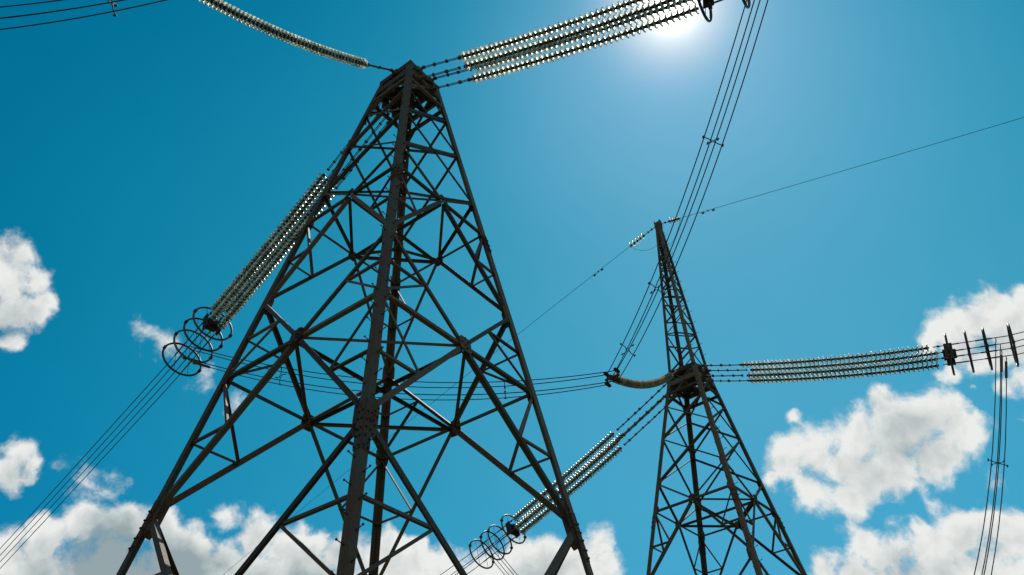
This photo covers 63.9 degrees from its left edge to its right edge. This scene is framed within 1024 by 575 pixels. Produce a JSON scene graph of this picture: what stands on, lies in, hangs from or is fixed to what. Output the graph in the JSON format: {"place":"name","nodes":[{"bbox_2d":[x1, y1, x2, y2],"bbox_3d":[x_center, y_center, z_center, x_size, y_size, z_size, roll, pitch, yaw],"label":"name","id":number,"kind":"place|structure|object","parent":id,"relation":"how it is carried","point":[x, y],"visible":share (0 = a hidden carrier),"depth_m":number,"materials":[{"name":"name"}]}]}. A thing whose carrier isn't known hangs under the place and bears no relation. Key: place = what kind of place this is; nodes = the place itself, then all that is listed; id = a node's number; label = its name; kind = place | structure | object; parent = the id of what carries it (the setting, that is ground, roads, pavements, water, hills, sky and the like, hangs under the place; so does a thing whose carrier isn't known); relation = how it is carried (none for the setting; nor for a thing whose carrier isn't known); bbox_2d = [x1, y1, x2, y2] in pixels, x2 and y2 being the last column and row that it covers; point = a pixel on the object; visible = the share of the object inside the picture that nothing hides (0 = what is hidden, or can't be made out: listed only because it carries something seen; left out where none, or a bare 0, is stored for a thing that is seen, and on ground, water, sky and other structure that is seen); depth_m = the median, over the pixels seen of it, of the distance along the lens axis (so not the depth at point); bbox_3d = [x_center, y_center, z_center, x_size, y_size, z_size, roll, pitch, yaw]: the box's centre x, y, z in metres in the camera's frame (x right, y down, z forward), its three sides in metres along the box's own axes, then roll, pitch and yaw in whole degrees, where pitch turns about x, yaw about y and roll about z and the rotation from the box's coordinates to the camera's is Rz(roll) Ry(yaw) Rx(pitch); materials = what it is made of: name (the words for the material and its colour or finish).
{"place":"outdoors","nodes":[
{"label":"outdoors","id":0,"kind":"place"},
{"bbox_2d":[173,329,212,362],"bbox_3d":[-13.415,2.464,34.588,1.807,1.753,0.503,31,-49,-33],"label":"grading ring","id":1,"kind":"object","parent":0,"point":[175,334],"visible":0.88,"depth_m":34.33,"materials":[{"name":"metal"}]},
{"bbox_2d":[181,356,614,394],"bbox_3d":[-4.818,3.469,33.553,18.127,2.435,0.110,-2,-39,1],"label":"jumper wire","id":2,"kind":"object","parent":1,"relation":"attached to","point":[405,393],"visible":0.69,"depth_m":32.88,"materials":[{"name":"metal"}]},
{"bbox_2d":[194,350,603,387],"bbox_3d":[-4.864,3.250,34.181,17.445,2.496,0.038,-2,-39,1],"label":"jumper wire","id":3,"kind":"object","parent":1,"relation":"attached to","point":[414,386],"visible":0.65,"depth_m":33.43,"materials":[{"name":"metal"}]},
{"bbox_2d":[183,317,222,351],"bbox_3d":[-12.882,1.958,34.291,1.807,1.753,0.503,31,-49,-33],"label":"grading ring","id":4,"kind":"object","parent":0,"point":[191,341],"visible":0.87,"depth_m":33.96,"materials":[{"name":"metal"}]},
{"bbox_2d":[0,0,1023,574],"label":"sky","id":5,"kind":"structure","parent":0,"point":[148,153],"materials":[{"name":"blue"}]},
{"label":"jumper clamp","id":6,"kind":"object","parent":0,"visible":0},
{"bbox_2d":[0,0,62,7],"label":"jumper wire","id":7,"kind":"object","parent":6,"relation":"attached to","point":[30,3],"visible":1,"depth_m":21.97,"materials":[{"name":"metal"}]},
{"bbox_2d":[0,0,124,18],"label":"jumper wire","id":8,"kind":"object","parent":6,"relation":"attached to","point":[61,10],"visible":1,"depth_m":21.69,"materials":[{"name":"metal"}]},
{"bbox_2d":[0,0,166,29],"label":"jumper wire","id":9,"kind":"object","parent":6,"relation":"attached to","point":[83,16],"visible":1,"depth_m":21.98,"materials":[{"name":"metal"}]},
{"bbox_2d":[108,0,117,16],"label":"bundle spacer","id":10,"kind":"object","parent":9,"relation":"attached to","point":[115,5],"visible":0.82,"depth_m":22.12,"materials":[{"name":"metal"}]},
{"bbox_3d":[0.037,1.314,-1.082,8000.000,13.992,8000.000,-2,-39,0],"label":"ground","id":11,"kind":"structure","parent":0,"visible":0},
{"bbox_2d":[116,60,593,574],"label":"lattice tower","id":12,"kind":"structure","parent":11,"relation":"on","point":[364,426],"depth_m":21.45,"materials":[{"name":"metal"}]},
{"bbox_2d":[208,102,381,316],"bbox_3d":[-8.662,-2.875,32.120,0.346,3.717,11.759,31,-49,-33],"label":"insulator string","id":13,"kind":"object","parent":12,"relation":"attached to","point":[241,274],"visible":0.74,"depth_m":32.25,"materials":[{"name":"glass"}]},
{"bbox_2d":[0,322,202,548],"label":"line conductor","id":14,"kind":"object","parent":13,"relation":"attached to","point":[108,429],"visible":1,"depth_m":37.41,"materials":[{"name":"metal"}]},
{"bbox_2d":[184,345,613,382],"bbox_3d":[-4.831,3.021,33.923,18.127,2.473,0.038,-2,-39,1],"label":"jumper wire","id":15,"kind":"object","parent":14,"relation":"attached to","point":[416,381],"visible":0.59,"depth_m":33.20,"materials":[{"name":"metal"}]},
{"bbox_2d":[199,0,392,71],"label":"insulator string","id":16,"kind":"object","parent":12,"relation":"attached to","point":[250,20],"visible":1,"depth_m":24.77,"materials":[{"name":"metal"}]},
{"bbox_2d":[207,107,384,325],"bbox_3d":[-8.649,-2.409,31.736,0.346,3.708,11.759,31,-49,-33],"label":"insulator string","id":17,"kind":"object","parent":12,"relation":"attached to","point":[237,289],"visible":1,"depth_m":31.98,"materials":[{"name":"glass"}]},
{"bbox_2d":[214,116,392,334],"bbox_3d":[-8.340,-2.163,32.043,0.346,3.706,11.759,31,-49,-33],"label":"insulator string","id":18,"kind":"object","parent":12,"relation":"attached to","point":[247,295],"visible":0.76,"depth_m":32.59,"materials":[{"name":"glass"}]},
{"bbox_2d":[0,334,213,568],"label":"line conductor","id":19,"kind":"object","parent":18,"relation":"attached to","point":[115,444],"visible":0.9,"depth_m":37.30,"materials":[{"name":"metal"}]},
{"bbox_2d":[192,362,604,399],"bbox_3d":[-4.851,3.699,33.811,17.446,2.460,0.110,-2,-39,1],"label":"jumper wire","id":20,"kind":"object","parent":19,"relation":"attached to","point":[203,365],"visible":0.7,"depth_m":33.13,"materials":[{"name":"metal"}]},
{"bbox_2d":[202,313,220,335],"bbox_3d":[-12.433,1.531,34.041,0.684,0.796,0.563,31,-50,-34],"label":"yoke plate","id":21,"kind":"object","parent":18,"relation":"attached to","point":[213,326],"visible":0.88,"depth_m":33.88,"materials":[{"name":"metal"}]},
{"bbox_2d":[0,330,203,554],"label":"line conductor","id":22,"kind":"object","parent":21,"relation":"attached to","point":[108,436],"visible":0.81,"depth_m":36.88,"materials":[{"name":"metal"}]},
{"bbox_2d":[162,342,201,375],"bbox_3d":[-14.029,3.048,34.930,1.807,1.753,0.503,31,-49,-33],"label":"grading ring","id":23,"kind":"object","parent":22,"relation":"attached to","point":[174,370],"visible":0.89,"depth_m":34.67,"materials":[{"name":"metal"}]},
{"bbox_2d":[0,331,210,561],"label":"line conductor","id":24,"kind":"object","parent":21,"relation":"attached to","point":[111,441],"visible":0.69,"depth_m":37.96,"materials":[{"name":"metal"}]},
{"bbox_2d":[192,306,232,340],"bbox_3d":[-12.393,1.492,34.019,1.807,1.752,0.508,31,-49,-33],"label":"grading ring","id":25,"kind":"object","parent":18,"relation":"hanging from","point":[230,335],"visible":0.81,"depth_m":33.70,"materials":[{"name":"metal"}]},
{"bbox_2d":[218,104,393,321],"bbox_3d":[-8.353,-2.629,32.426,0.346,3.713,11.759,31,-49,-33],"label":"insulator string","id":26,"kind":"object","parent":12,"relation":"attached to","point":[276,251],"visible":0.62,"depth_m":32.58,"materials":[{"name":"glass"}]},
{"bbox_2d":[422,0,650,68],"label":"insulator string","id":27,"kind":"object","parent":12,"relation":"attached to","point":[501,45],"visible":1,"depth_m":26.61,"materials":[{"name":"metal"}]},
{"bbox_2d":[697,0,712,21],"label":"grading ring","id":28,"kind":"object","parent":27,"relation":"hanging from","point":[707,19],"visible":0.88,"depth_m":23.92,"materials":[{"name":"metal"}]},
{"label":"line conductor","id":29,"kind":"object","parent":28,"relation":"attached to","visible":0},
{"bbox_2d":[617,0,760,369],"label":"jumper wire","id":30,"kind":"object","parent":29,"relation":"hanging from","point":[703,174],"visible":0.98,"depth_m":26.56,"materials":[{"name":"metal"}]},
{"bbox_2d":[620,343,635,356],"bbox_3d":[4.465,2.401,31.685,0.540,0.542,0.100,6,-40,-10],"label":"bundle spacer","id":31,"kind":"object","parent":30,"relation":"attached to","point":[628,348],"visible":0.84,"depth_m":31.70,"materials":[{"name":"metal"}]},
{"bbox_2d":[648,282,665,295],"bbox_3d":[5.154,0.038,29.247,0.540,0.547,0.159,6,-40,-10],"label":"bundle spacer","id":32,"kind":"object","parent":30,"relation":"attached to","point":[651,292],"visible":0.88,"depth_m":29.23,"materials":[{"name":"metal"}]},
{"bbox_2d":[702,135,723,146],"bbox_3d":[6.291,-4.582,25.712,0.540,0.542,0.249,6,-40,-10],"label":"bundle spacer","id":33,"kind":"object","parent":30,"relation":"attached to","point":[703,137],"visible":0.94,"depth_m":25.75,"materials":[{"name":"metal"}]},
{"bbox_2d":[742,0,750,8],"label":"grading ring","id":34,"kind":"object","parent":29,"relation":"hanging from","point":[747,4],"visible":1,"depth_m":23.59,"materials":[{"name":"metal"}]},
{"bbox_2d":[607,0,746,373],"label":"jumper wire","id":35,"kind":"object","parent":34,"relation":"attached to","point":[689,178],"visible":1,"depth_m":26.63,"materials":[{"name":"metal"}]},
{"bbox_2d":[700,0,713,8],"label":"yoke plate","id":36,"kind":"object","parent":27,"relation":"attached to","point":[705,2],"visible":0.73,"depth_m":24.14,"materials":[{"name":"metal"}]},
{"bbox_2d":[421,0,687,79],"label":"insulator string","id":37,"kind":"object","parent":12,"relation":"attached to","point":[505,54],"visible":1,"depth_m":25.92,"materials":[{"name":"metal"}]},
{"bbox_2d":[433,0,694,79],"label":"insulator string","id":38,"kind":"object","parent":12,"relation":"attached to","point":[565,43],"visible":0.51,"depth_m":26.44,"materials":[{"name":"metal"}]},
{"bbox_2d":[432,2,710,90],"bbox_3d":[1.640,-7.712,26.572,10.064,2.571,0.346,-20,-43,21],"label":"insulator string","id":39,"kind":"object","parent":12,"relation":"attached to","point":[512,67],"visible":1,"depth_m":26.20,"materials":[{"name":"metal"}]},
{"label":"line conductor","id":40,"kind":"object","parent":39,"relation":"attached to","visible":0},
{"bbox_2d":[618,0,767,379],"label":"jumper wire","id":41,"kind":"object","parent":40,"relation":"hanging from","point":[708,181],"visible":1,"depth_m":26.07,"materials":[{"name":"metal"}]},
{"bbox_2d":[646,219,806,574],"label":"lattice tower","id":42,"kind":"structure","parent":11,"relation":"on","point":[686,380],"depth_m":37.43,"materials":[{"name":"metal"}]},
{"bbox_2d":[510,383,666,521],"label":"insulator string","id":43,"kind":"object","parent":42,"relation":"attached to","point":[524,510],"visible":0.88,"depth_m":42.69,"materials":[{"name":"metal"}]},
{"bbox_2d":[440,526,504,574],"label":"line conductor","id":44,"kind":"object","parent":43,"relation":"attached to","point":[475,549],"visible":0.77,"depth_m":45.62,"materials":[{"name":"metal"}]},
{"bbox_2d":[514,406,664,537],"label":"insulator string","id":45,"kind":"object","parent":42,"relation":"attached to","point":[532,523],"visible":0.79,"depth_m":42.66,"materials":[{"name":"ceramic"}]},
{"bbox_2d":[467,538,513,573],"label":"line conductor","id":46,"kind":"object","parent":45,"relation":"attached to","point":[491,555],"visible":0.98,"depth_m":45.41,"materials":[{"name":"metal"}]},
{"bbox_2d":[512,390,670,531],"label":"insulator string","id":47,"kind":"object","parent":42,"relation":"attached to","point":[533,514],"visible":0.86,"depth_m":42.26,"materials":[{"name":"ceramic"}]},
{"bbox_2d":[455,536,505,574],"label":"line conductor","id":48,"kind":"object","parent":47,"relation":"attached to","point":[484,552],"visible":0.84,"depth_m":45.04,"materials":[{"name":"metal"}]},
{"bbox_2d":[522,394,665,518],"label":"insulator string","id":49,"kind":"object","parent":42,"relation":"attached to","point":[619,437],"visible":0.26,"depth_m":42.54,"materials":[{"name":"metal"}]},
{"bbox_2d":[451,534,505,574],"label":"line conductor","id":50,"kind":"object","parent":49,"relation":"attached to","point":[482,552],"visible":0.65,"depth_m":45.91,"materials":[{"name":"metal"}]},
{"bbox_2d":[468,539,494,568],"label":"grading ring","id":51,"kind":"object","parent":50,"relation":"hanging from","point":[470,545],"visible":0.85,"depth_m":45.36,"materials":[{"name":"metal"}]},
{"bbox_2d":[479,531,504,559],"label":"grading ring","id":52,"kind":"object","parent":50,"relation":"hanging from","point":[487,553],"visible":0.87,"depth_m":45.04,"materials":[{"name":"metal"}]},
{"bbox_2d":[487,525,512,554],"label":"grading ring","id":53,"kind":"object","parent":50,"relation":"hanging from","point":[511,547],"visible":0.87,"depth_m":44.77,"materials":[{"name":"metal"}]},
{"bbox_2d":[500,514,526,543],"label":"grading ring","id":54,"kind":"object","parent":49,"relation":"hanging from","point":[524,537],"visible":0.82,"depth_m":44.30,"materials":[{"name":"metal"}]},
{"bbox_2d":[505,521,519,537],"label":"yoke plate","id":55,"kind":"object","parent":54,"relation":"attached to","point":[510,527],"visible":0.9,"depth_m":44.49,"materials":[{"name":"metal"}]},
{"bbox_2d":[629,227,654,247],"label":"shield insulator","id":56,"kind":"object","parent":42,"relation":"attached to","point":[636,241],"visible":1,"depth_m":47.50,"materials":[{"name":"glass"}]},
{"bbox_2d":[223,247,628,574],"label":"shield wire","id":57,"kind":"object","parent":56,"relation":"attached to","point":[458,381],"visible":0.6,"depth_m":53.06,"materials":[{"name":"metal"}]},
{"bbox_2d":[611,367,680,388],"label":"insulator string","id":58,"kind":"object","parent":42,"relation":"attached to","point":[659,381],"visible":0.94,"depth_m":35.40,"materials":[{"name":"glass"}]},
{"bbox_2d":[603,367,621,387],"bbox_3d":[4.060,3.638,33.214,0.680,0.580,0.390,-27,-46,28],"label":"jumper clamp","id":59,"kind":"object","parent":58,"relation":"attached to","point":[614,377],"visible":0.97,"depth_m":33.14,"materials":[{"name":"metal"}]},
{"bbox_2d":[608,0,754,383],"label":"jumper wire","id":60,"kind":"object","parent":59,"relation":"attached to","point":[695,182],"visible":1,"depth_m":26.02,"materials":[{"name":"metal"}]},
{"bbox_2d":[661,215,680,224],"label":"shield insulator","id":61,"kind":"object","parent":42,"relation":"attached to","point":[671,220],"visible":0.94,"depth_m":46.47,"materials":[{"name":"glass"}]},
{"bbox_2d":[682,117,1023,217],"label":"shield wire","id":62,"kind":"object","parent":61,"relation":"attached to","point":[858,166],"visible":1,"depth_m":42.22,"materials":[{"name":"metal"}]},
{"bbox_2d":[703,344,942,367],"bbox_3d":[13.726,3.108,37.098,10.196,2.590,0.346,-20,-43,21],"label":"insulator string","id":63,"kind":"object","parent":42,"relation":"attached to","point":[818,360],"visible":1,"depth_m":36.66,"materials":[{"name":"glass"}]},
{"bbox_2d":[952,331,1023,344],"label":"line conductor","id":64,"kind":"object","parent":63,"relation":"attached to","point":[987,338],"visible":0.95,"depth_m":33.82,"materials":[{"name":"metal"}]},
{"bbox_2d":[486,337,996,574],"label":"jumper wire","id":65,"kind":"object","parent":64,"relation":"hanging from","point":[989,477],"visible":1,"depth_m":31.61,"materials":[{"name":"metal"}]},
{"bbox_2d":[987,458,1007,466],"bbox_3d":[18.672,6.740,31.554,0.566,0.319,0.580,-27,-46,28],"label":"bundle spacer","id":66,"kind":"object","parent":65,"relation":"attached to","point":[997,462],"visible":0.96,"depth_m":31.53,"materials":[{"name":"metal"}]},
{"bbox_2d":[963,330,974,372],"bbox_3d":[19.010,2.661,34.163,0.354,1.785,1.807,-20,-43,21],"label":"grading ring","id":67,"kind":"object","parent":64,"relation":"hanging from","point":[968,350],"visible":0.98,"depth_m":33.51,"materials":[{"name":"metal"}]},
{"bbox_2d":[1006,323,1018,366],"bbox_3d":[20.392,2.343,33.439,0.354,1.785,1.807,-20,-43,21],"label":"grading ring","id":68,"kind":"object","parent":64,"relation":"hanging from","point":[1012,344],"visible":0.99,"depth_m":33.02,"materials":[{"name":"metal"}]},
{"bbox_2d":[704,355,945,378],"bbox_3d":[13.730,3.581,36.716,10.218,2.624,0.346,-20,-43,21],"label":"insulator string","id":69,"kind":"object","parent":42,"relation":"attached to","point":[825,370],"visible":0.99,"depth_m":36.25,"materials":[{"name":"glass"}]},
{"bbox_2d":[951,345,1023,356],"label":"line conductor","id":70,"kind":"object","parent":69,"relation":"attached to","point":[985,351],"visible":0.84,"depth_m":33.51,"materials":[{"name":"metal"}]},
{"bbox_2d":[499,350,1002,574],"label":"jumper wire","id":71,"kind":"object","parent":70,"relation":"hanging from","point":[1001,363],"visible":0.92,"depth_m":31.60,"materials":[{"name":"metal"}]},
{"bbox_2d":[944,333,954,375],"bbox_3d":[18.380,2.806,34.493,0.354,1.785,1.807,-20,-43,21],"label":"grading ring","id":72,"kind":"object","parent":70,"relation":"hanging from","point":[949,354],"visible":0.95,"depth_m":33.81,"materials":[{"name":"metal"}]},
{"bbox_2d":[942,343,956,365],"bbox_3d":[18.383,2.805,34.492,0.544,0.783,0.693,-20,-43,21],"label":"yoke plate","id":73,"kind":"object","parent":72,"relation":"attached to","point":[952,351],"visible":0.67,"depth_m":34.34,"materials":[{"name":"metal"}]},
{"bbox_2d":[981,327,992,369],"bbox_3d":[19.589,2.528,33.860,0.354,1.785,1.807,-20,-43,21],"label":"grading ring","id":74,"kind":"object","parent":70,"relation":"hanging from","point":[987,348],"visible":0.98,"depth_m":33.27,"materials":[{"name":"metal"}]},
{"bbox_2d":[709,350,942,371],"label":"insulator string","id":75,"kind":"object","parent":42,"relation":"attached to","point":[840,364],"visible":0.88,"depth_m":36.86,"materials":[{"name":"glass"}]},
{"bbox_2d":[956,339,1023,350],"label":"line conductor","id":76,"kind":"object","parent":75,"relation":"attached to","point":[989,345],"visible":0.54,"depth_m":34.14,"materials":[{"name":"metal"}]},
{"bbox_2d":[485,344,1000,574],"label":"jumper wire","id":77,"kind":"object","parent":76,"relation":"hanging from","point":[995,478],"visible":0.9,"depth_m":31.76,"materials":[{"name":"metal"}]},
{"bbox_2d":[711,362,948,383],"bbox_3d":[14.136,3.854,37.067,10.194,2.580,0.346,-20,-43,21],"label":"insulator string","id":78,"kind":"object","parent":42,"relation":"attached to","point":[752,380],"visible":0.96,"depth_m":36.69,"materials":[{"name":"glass"}]},
{"bbox_2d":[953,352,1023,363],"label":"line conductor","id":79,"kind":"object","parent":78,"relation":"attached to","point":[985,358],"visible":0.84,"depth_m":33.93,"materials":[{"name":"metal"}]},
{"bbox_2d":[492,356,1007,574],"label":"jumper wire","id":80,"kind":"object","parent":79,"relation":"hanging from","point":[1006,369],"visible":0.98,"depth_m":31.91,"materials":[{"name":"metal"}]}
]}

